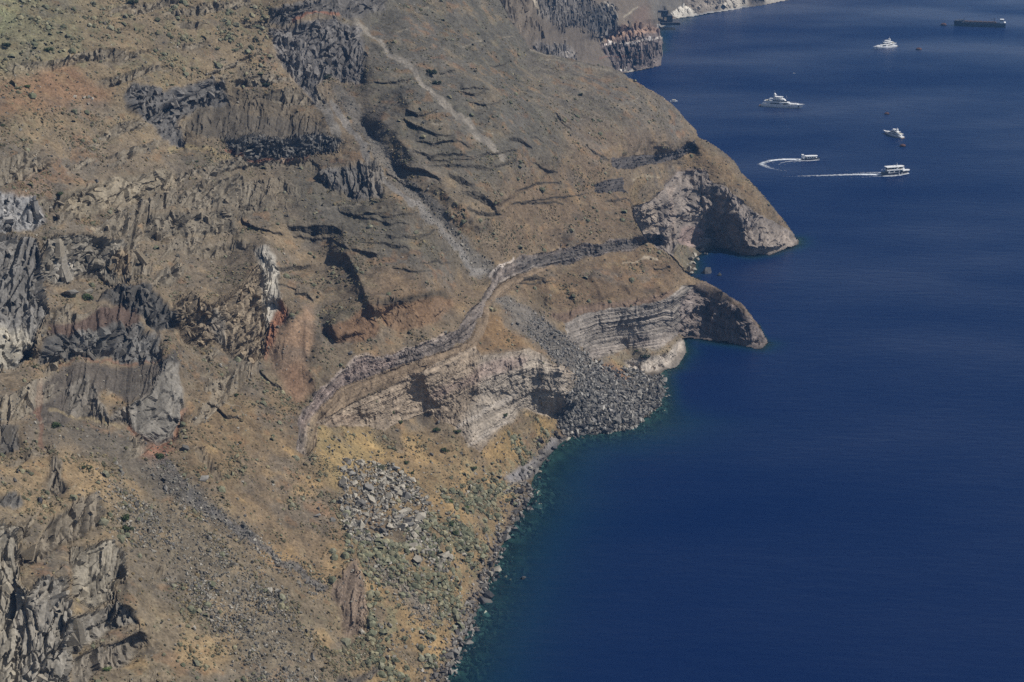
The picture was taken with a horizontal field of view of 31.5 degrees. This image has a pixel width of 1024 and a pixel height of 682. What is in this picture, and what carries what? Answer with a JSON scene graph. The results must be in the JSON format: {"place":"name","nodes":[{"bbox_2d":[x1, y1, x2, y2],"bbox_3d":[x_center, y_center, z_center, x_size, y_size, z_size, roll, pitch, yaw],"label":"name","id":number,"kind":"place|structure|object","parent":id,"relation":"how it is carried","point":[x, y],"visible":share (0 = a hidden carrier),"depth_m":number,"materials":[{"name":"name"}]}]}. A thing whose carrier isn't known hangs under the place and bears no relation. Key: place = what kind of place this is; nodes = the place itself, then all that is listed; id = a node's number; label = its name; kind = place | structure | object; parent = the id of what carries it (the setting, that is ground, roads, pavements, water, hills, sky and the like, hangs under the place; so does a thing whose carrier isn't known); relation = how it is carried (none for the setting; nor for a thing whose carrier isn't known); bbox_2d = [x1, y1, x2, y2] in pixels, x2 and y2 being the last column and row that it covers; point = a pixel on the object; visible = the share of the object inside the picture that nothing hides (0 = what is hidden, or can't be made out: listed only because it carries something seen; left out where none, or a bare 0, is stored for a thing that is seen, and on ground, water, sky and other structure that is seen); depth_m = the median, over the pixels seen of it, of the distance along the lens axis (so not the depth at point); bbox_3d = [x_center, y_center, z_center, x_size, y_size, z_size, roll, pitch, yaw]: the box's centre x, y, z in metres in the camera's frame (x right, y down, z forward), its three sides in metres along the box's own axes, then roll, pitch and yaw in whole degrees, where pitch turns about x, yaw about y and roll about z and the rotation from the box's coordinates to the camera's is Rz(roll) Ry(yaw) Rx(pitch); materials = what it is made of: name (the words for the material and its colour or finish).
{"place":"outdoors","nodes":[
{"label":"outdoors","id":0,"kind":"place"},
{"bbox_2d":[0,0,767,681],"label":"hillside","id":1,"kind":"structure","parent":0,"point":[456,368],"depth_m":741.70,"materials":[{"name":"brown stone"}]},
{"bbox_2d":[1,42,10,46],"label":"shrub","id":2,"kind":"object","parent":1,"relation":"on","point":[8,44],"visible":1,"depth_m":760.77,"materials":[{"name":"green plant"}]},
{"bbox_2d":[52,421,60,427],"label":"shrub","id":3,"kind":"object","parent":1,"relation":"on","point":[55,424],"visible":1,"depth_m":584.52,"materials":[{"name":"green plant"}]},
{"bbox_2d":[61,289,78,295],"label":"boulder","id":4,"kind":"object","parent":1,"relation":"on","point":[70,292],"visible":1,"depth_m":657.12,"materials":[{"name":"grey stone"}]},
{"bbox_2d":[82,293,93,300],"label":"shrub","id":5,"kind":"object","parent":1,"relation":"on","point":[87,296],"visible":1,"depth_m":662.20,"materials":[{"name":"green plant"}]},
{"bbox_2d":[84,288,93,292],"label":"boulder","id":6,"kind":"object","parent":1,"relation":"on","point":[89,290],"visible":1,"depth_m":671.45,"materials":[{"name":"stone"}]},
{"bbox_2d":[102,666,111,670],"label":"shrub","id":7,"kind":"object","parent":1,"relation":"on","point":[107,668],"visible":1,"depth_m":509.99,"materials":[{"name":"green plant"}]},
{"bbox_2d":[121,513,129,520],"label":"shrub","id":8,"kind":"object","parent":1,"relation":"on","point":[124,518],"visible":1,"depth_m":559.79,"materials":[{"name":"green plant"}]},
{"bbox_2d":[121,524,133,530],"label":"shrub","id":9,"kind":"object","parent":1,"relation":"on","point":[127,528],"visible":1,"depth_m":556.50,"materials":[{"name":"green plant"}]},
{"bbox_2d":[126,0,138,4],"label":"shrub","id":10,"kind":"object","parent":1,"relation":"on","point":[132,1],"visible":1,"depth_m":839.02,"materials":[{"name":"green plant"}]},
{"bbox_2d":[155,453,165,459],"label":"shrub","id":11,"kind":"object","parent":1,"relation":"on","point":[158,456],"visible":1,"depth_m":613.23,"materials":[{"name":"green plant"}]},
{"bbox_2d":[182,445,189,450],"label":"boulder","id":12,"kind":"object","parent":1,"relation":"on","point":[186,447],"visible":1,"depth_m":620.45,"materials":[{"name":"grey stone"}]},
{"bbox_2d":[200,475,208,481],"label":"boulder","id":13,"kind":"object","parent":1,"relation":"on","point":[203,478],"visible":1,"depth_m":609.16,"materials":[{"name":"grey stone"}]},
{"bbox_2d":[340,476,346,485],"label":"boulder","id":14,"kind":"object","parent":1,"relation":"on","point":[343,479],"visible":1,"depth_m":655.94,"materials":[{"name":"stone"}]},
{"bbox_2d":[356,498,365,505],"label":"boulder","id":15,"kind":"object","parent":1,"relation":"on","point":[361,502],"visible":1,"depth_m":649.04,"materials":[{"name":"grey stone"}]},
{"bbox_2d":[356,520,365,527],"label":"boulder","id":16,"kind":"object","parent":1,"relation":"on","point":[361,524],"visible":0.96,"depth_m":637.46,"materials":[{"name":"stone"}]},
{"bbox_2d":[363,484,373,489],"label":"boulder","id":17,"kind":"object","parent":1,"relation":"on","point":[368,486],"visible":1,"depth_m":661.77,"materials":[{"name":"grey stone"}]},
{"bbox_2d":[364,655,373,663],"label":"shrub","id":18,"kind":"object","parent":1,"relation":"on","point":[371,658],"visible":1,"depth_m":577.31,"materials":[{"name":"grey plant"}]},
{"bbox_2d":[0,0,739,681],"bbox_3d":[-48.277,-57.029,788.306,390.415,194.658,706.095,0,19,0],"label":"slope stones","id":19,"kind":"object","parent":1,"relation":"on","point":[214,576],"visible":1,"depth_m":588.60,"materials":[{"name":"grey stone"}]},
{"bbox_2d":[367,494,375,503],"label":"boulder","id":20,"kind":"object","parent":1,"relation":"on","point":[371,499],"visible":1,"depth_m":657.50,"materials":[{"name":"stone"}]},
{"bbox_2d":[374,596,383,600],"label":"shrub","id":21,"kind":"object","parent":1,"relation":"on","point":[377,598],"visible":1,"depth_m":607.78,"materials":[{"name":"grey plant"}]},
{"bbox_2d":[385,492,392,498],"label":"boulder","id":22,"kind":"object","parent":1,"relation":"on","point":[389,495],"visible":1,"depth_m":667.28,"materials":[{"name":"stone"}]},
{"bbox_2d":[386,476,393,481],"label":"boulder","id":23,"kind":"object","parent":1,"relation":"on","point":[390,478],"visible":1,"depth_m":681.17,"materials":[{"name":"stone"}]},
{"bbox_2d":[387,523,394,528],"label":"boulder","id":24,"kind":"object","parent":1,"relation":"on","point":[389,526],"visible":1,"depth_m":647.32,"materials":[{"name":"stone"}]},
{"bbox_2d":[0,2,782,681],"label":"crag blocks","id":25,"kind":"structure","parent":1,"relation":"on","point":[76,640],"depth_m":680.42,"materials":[{"name":"stone"}]},
{"bbox_2d":[0,0,786,681],"bbox_3d":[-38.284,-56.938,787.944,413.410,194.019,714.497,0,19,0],"label":"scrub","id":26,"kind":"object","parent":1,"relation":"on","point":[290,506],"visible":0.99,"depth_m":690.33,"materials":[{"name":"plant"}]},
{"bbox_2d":[390,657,400,662],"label":"shrub","id":27,"kind":"object","parent":1,"relation":"on","point":[394,659],"visible":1,"depth_m":586.34,"materials":[{"name":"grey plant"}]},
{"bbox_2d":[398,636,407,641],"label":"shrub","id":28,"kind":"object","parent":1,"relation":"on","point":[404,638],"visible":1,"depth_m":599.36,"materials":[{"name":"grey plant"}]},
{"bbox_2d":[398,508,407,513],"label":"boulder","id":29,"kind":"object","parent":1,"relation":"on","point":[404,510],"visible":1,"depth_m":663.20,"materials":[{"name":"stone"}]},
{"bbox_2d":[400,523,407,530],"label":"boulder","id":30,"kind":"object","parent":1,"relation":"on","point":[403,526],"visible":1,"depth_m":650.46,"materials":[{"name":"stone"}]},
{"bbox_2d":[402,491,411,498],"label":"boulder","id":31,"kind":"object","parent":1,"relation":"on","point":[406,495],"visible":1,"depth_m":674.23,"materials":[{"name":"grey stone"}]},
{"bbox_2d":[404,517,411,522],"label":"boulder","id":32,"kind":"object","parent":1,"relation":"on","point":[407,519],"visible":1,"depth_m":657.28,"materials":[{"name":"grey stone"}]},
{"bbox_2d":[409,542,417,546],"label":"boulder","id":33,"kind":"object","parent":1,"relation":"on","point":[414,544],"visible":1,"depth_m":642.60,"materials":[{"name":"stone"}]},
{"bbox_2d":[413,555,421,563],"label":"boulder","id":34,"kind":"object","parent":1,"relation":"on","point":[417,558],"visible":1,"depth_m":635.40,"materials":[{"name":"stone"}]},
{"bbox_2d":[413,512,425,520],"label":"boulder","id":35,"kind":"object","parent":1,"relation":"on","point":[419,516],"visible":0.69,"depth_m":662.92,"materials":[{"name":"stone"}]},
{"bbox_2d":[425,69,436,74],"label":"shrub","id":36,"kind":"object","parent":1,"relation":"on","point":[431,72],"visible":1,"depth_m":896.30,"materials":[{"name":"green plant"}]},
{"bbox_2d":[432,80,441,84],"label":"shrub","id":37,"kind":"object","parent":1,"relation":"on","point":[435,82],"visible":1,"depth_m":889.89,"materials":[{"name":"green plant"}]},
{"bbox_2d":[336,436,541,677],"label":"rockfall stones","id":38,"kind":"object","parent":1,"relation":"on","point":[397,520],"visible":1,"depth_m":658.04,"materials":[{"name":"grey stone"}]},
{"bbox_2d":[435,537,443,542],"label":"shrub","id":39,"kind":"object","parent":1,"relation":"on","point":[440,539],"visible":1,"depth_m":656.83,"materials":[{"name":"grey plant"}]},
{"bbox_2d":[438,551,449,557],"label":"boulder","id":40,"kind":"object","parent":1,"relation":"on","point":[445,554],"visible":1,"depth_m":649.52,"materials":[{"name":"stone"}]},
{"bbox_2d":[421,368,672,681],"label":"shore stones","id":41,"kind":"object","parent":1,"relation":"on","point":[452,654],"visible":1,"depth_m":668.72,"materials":[{"name":"grey stone"}]},
{"bbox_2d":[489,297,668,438],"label":"talus stones","id":42,"kind":"object","parent":1,"relation":"on","point":[577,391],"visible":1,"depth_m":816.54,"materials":[{"name":"grey stone"}]},
{"bbox_2d":[641,354,650,358],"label":"shrub","id":43,"kind":"object","parent":1,"relation":"on","point":[646,356],"visible":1,"depth_m":876.41,"materials":[{"name":"green plant"}]},
{"bbox_2d":[702,267,711,273],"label":"boulder","id":44,"kind":"object","parent":1,"relation":"on","point":[706,270],"visible":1,"depth_m":1032.95,"materials":[{"name":"stone"}]},
{"bbox_2d":[448,237,802,681],"bbox_3d":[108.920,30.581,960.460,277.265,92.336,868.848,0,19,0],"label":"seabed","id":45,"kind":"structure","parent":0,"point":[555,465],"depth_m":749.93,"materials":[{"name":"soil"}]},
{"bbox_2d":[466,640,473,646],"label":"boulder","id":46,"kind":"object","parent":45,"relation":"on","point":[469,642],"visible":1,"depth_m":620.97,"materials":[{"name":"grey stone"}]},
{"bbox_2d":[473,627,482,632],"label":"boulder","id":47,"kind":"object","parent":45,"relation":"on","point":[476,629],"visible":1,"depth_m":629.50,"materials":[{"name":"stone"}]},
{"bbox_2d":[477,597,485,604],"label":"boulder","id":48,"kind":"object","parent":45,"relation":"on","point":[481,600],"visible":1,"depth_m":649.34,"materials":[{"name":"stone"}]},
{"bbox_2d":[483,597,492,604],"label":"boulder","id":49,"kind":"object","parent":45,"relation":"on","point":[488,601],"visible":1,"depth_m":649.72,"materials":[{"name":"grey stone"}]},
{"bbox_2d":[483,590,494,598],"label":"boulder","id":50,"kind":"object","parent":45,"relation":"on","point":[488,594],"visible":1,"depth_m":653.48,"materials":[{"name":"stone"}]},
{"bbox_2d":[493,565,501,573],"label":"boulder","id":51,"kind":"object","parent":45,"relation":"on","point":[497,569],"visible":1,"depth_m":673.40,"materials":[{"name":"stone"}]},
{"bbox_2d":[502,533,510,540],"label":"boulder","id":52,"kind":"object","parent":45,"relation":"on","point":[505,537],"visible":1,"depth_m":698.49,"materials":[{"name":"grey stone"}]},
{"bbox_2d":[453,367,677,680],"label":"drowned stones","id":53,"kind":"object","parent":45,"relation":"on","point":[468,666],"visible":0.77,"depth_m":682.57,"materials":[{"name":"grey stone"}]},
{"bbox_2d":[455,0,798,271],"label":"headland","id":54,"kind":"structure","parent":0,"point":[682,190],"depth_m":1060.81,"materials":[{"name":"stone"}]},
{"bbox_2d":[596,141,696,192],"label":"strata slabs","id":55,"kind":"structure","parent":54,"relation":"on","point":[682,150],"depth_m":1004.08,"materials":[{"name":"stone"}]},
{"bbox_2d":[502,0,784,72],"bbox_3d":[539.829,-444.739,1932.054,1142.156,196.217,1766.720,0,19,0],"label":"cliffs","id":56,"kind":"structure","parent":0,"point":[586,47],"depth_m":1594.87,"materials":[{"name":"stone"}]},
{"bbox_2d":[500,0,763,71],"bbox_3d":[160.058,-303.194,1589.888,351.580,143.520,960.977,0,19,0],"label":"crag blocks","id":57,"kind":"structure","parent":56,"relation":"on","point":[586,9],"depth_m":1555.22,"materials":[{"name":"stone"}]},
{"bbox_2d":[658,10,679,24],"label":"loading pier","id":58,"kind":"structure","parent":56,"relation":"on","point":[669,20],"depth_m":1833.82,"materials":[{"name":"concrete"}]},
{"bbox_2d":[628,2,775,72],"bbox_3d":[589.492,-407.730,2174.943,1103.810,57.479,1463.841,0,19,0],"label":"seabed","id":59,"kind":"structure","parent":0,"point":[682,18],"depth_m":1908.73,"materials":[{"name":"soil"}]},
{"bbox_2d":[471,0,1023,681],"bbox_3d":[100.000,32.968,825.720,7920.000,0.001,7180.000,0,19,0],"label":"sea water","id":60,"kind":"structure","parent":0,"point":[827,484],"depth_m":819.78,"materials":[{"name":"blue liquid"}]},
{"bbox_2d":[759,93,803,107],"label":"motor yacht","id":61,"kind":"object","parent":60,"relation":"on","point":[775,101],"visible":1,"depth_m":1470.12,"materials":[{"name":"white"}]},
{"bbox_2d":[761,159,801,164],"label":"curved wake","id":62,"kind":"object","parent":60,"relation":"on","point":[781,159],"visible":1,"depth_m":1298.66,"materials":[{"name":"white liquid"}]},
{"bbox_2d":[801,154,819,159],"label":"passenger launch","id":63,"kind":"object","parent":60,"relation":"on","point":[811,157],"visible":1,"depth_m":1296.90,"materials":[{"name":"white paint"}]},
{"bbox_2d":[817,172,880,175],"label":"straight wake","id":64,"kind":"object","parent":60,"relation":"on","point":[861,174],"visible":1,"depth_m":1256.16,"materials":[{"name":"white liquid"}]},
{"bbox_2d":[873,38,897,48],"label":"motor yacht","id":65,"kind":"object","parent":60,"relation":"on","point":[888,43],"visible":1,"depth_m":1732.91,"materials":[{"name":"white"}]},
{"bbox_2d":[884,129,903,137],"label":"motor yacht","id":66,"kind":"object","parent":60,"relation":"on","point":[895,133],"visible":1,"depth_m":1368.47,"materials":[{"name":"white"}]},
{"bbox_2d":[881,165,909,175],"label":"excursion ferry","id":67,"kind":"object","parent":60,"relation":"on","point":[893,170],"visible":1,"depth_m":1253.92,"materials":[{"name":"white paint"}]},
{"bbox_2d":[954,18,1005,27],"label":"cargo barge","id":68,"kind":"object","parent":60,"relation":"on","point":[994,23],"visible":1,"depth_m":1853.08,"materials":[{"name":"grey metal"}]}
]}

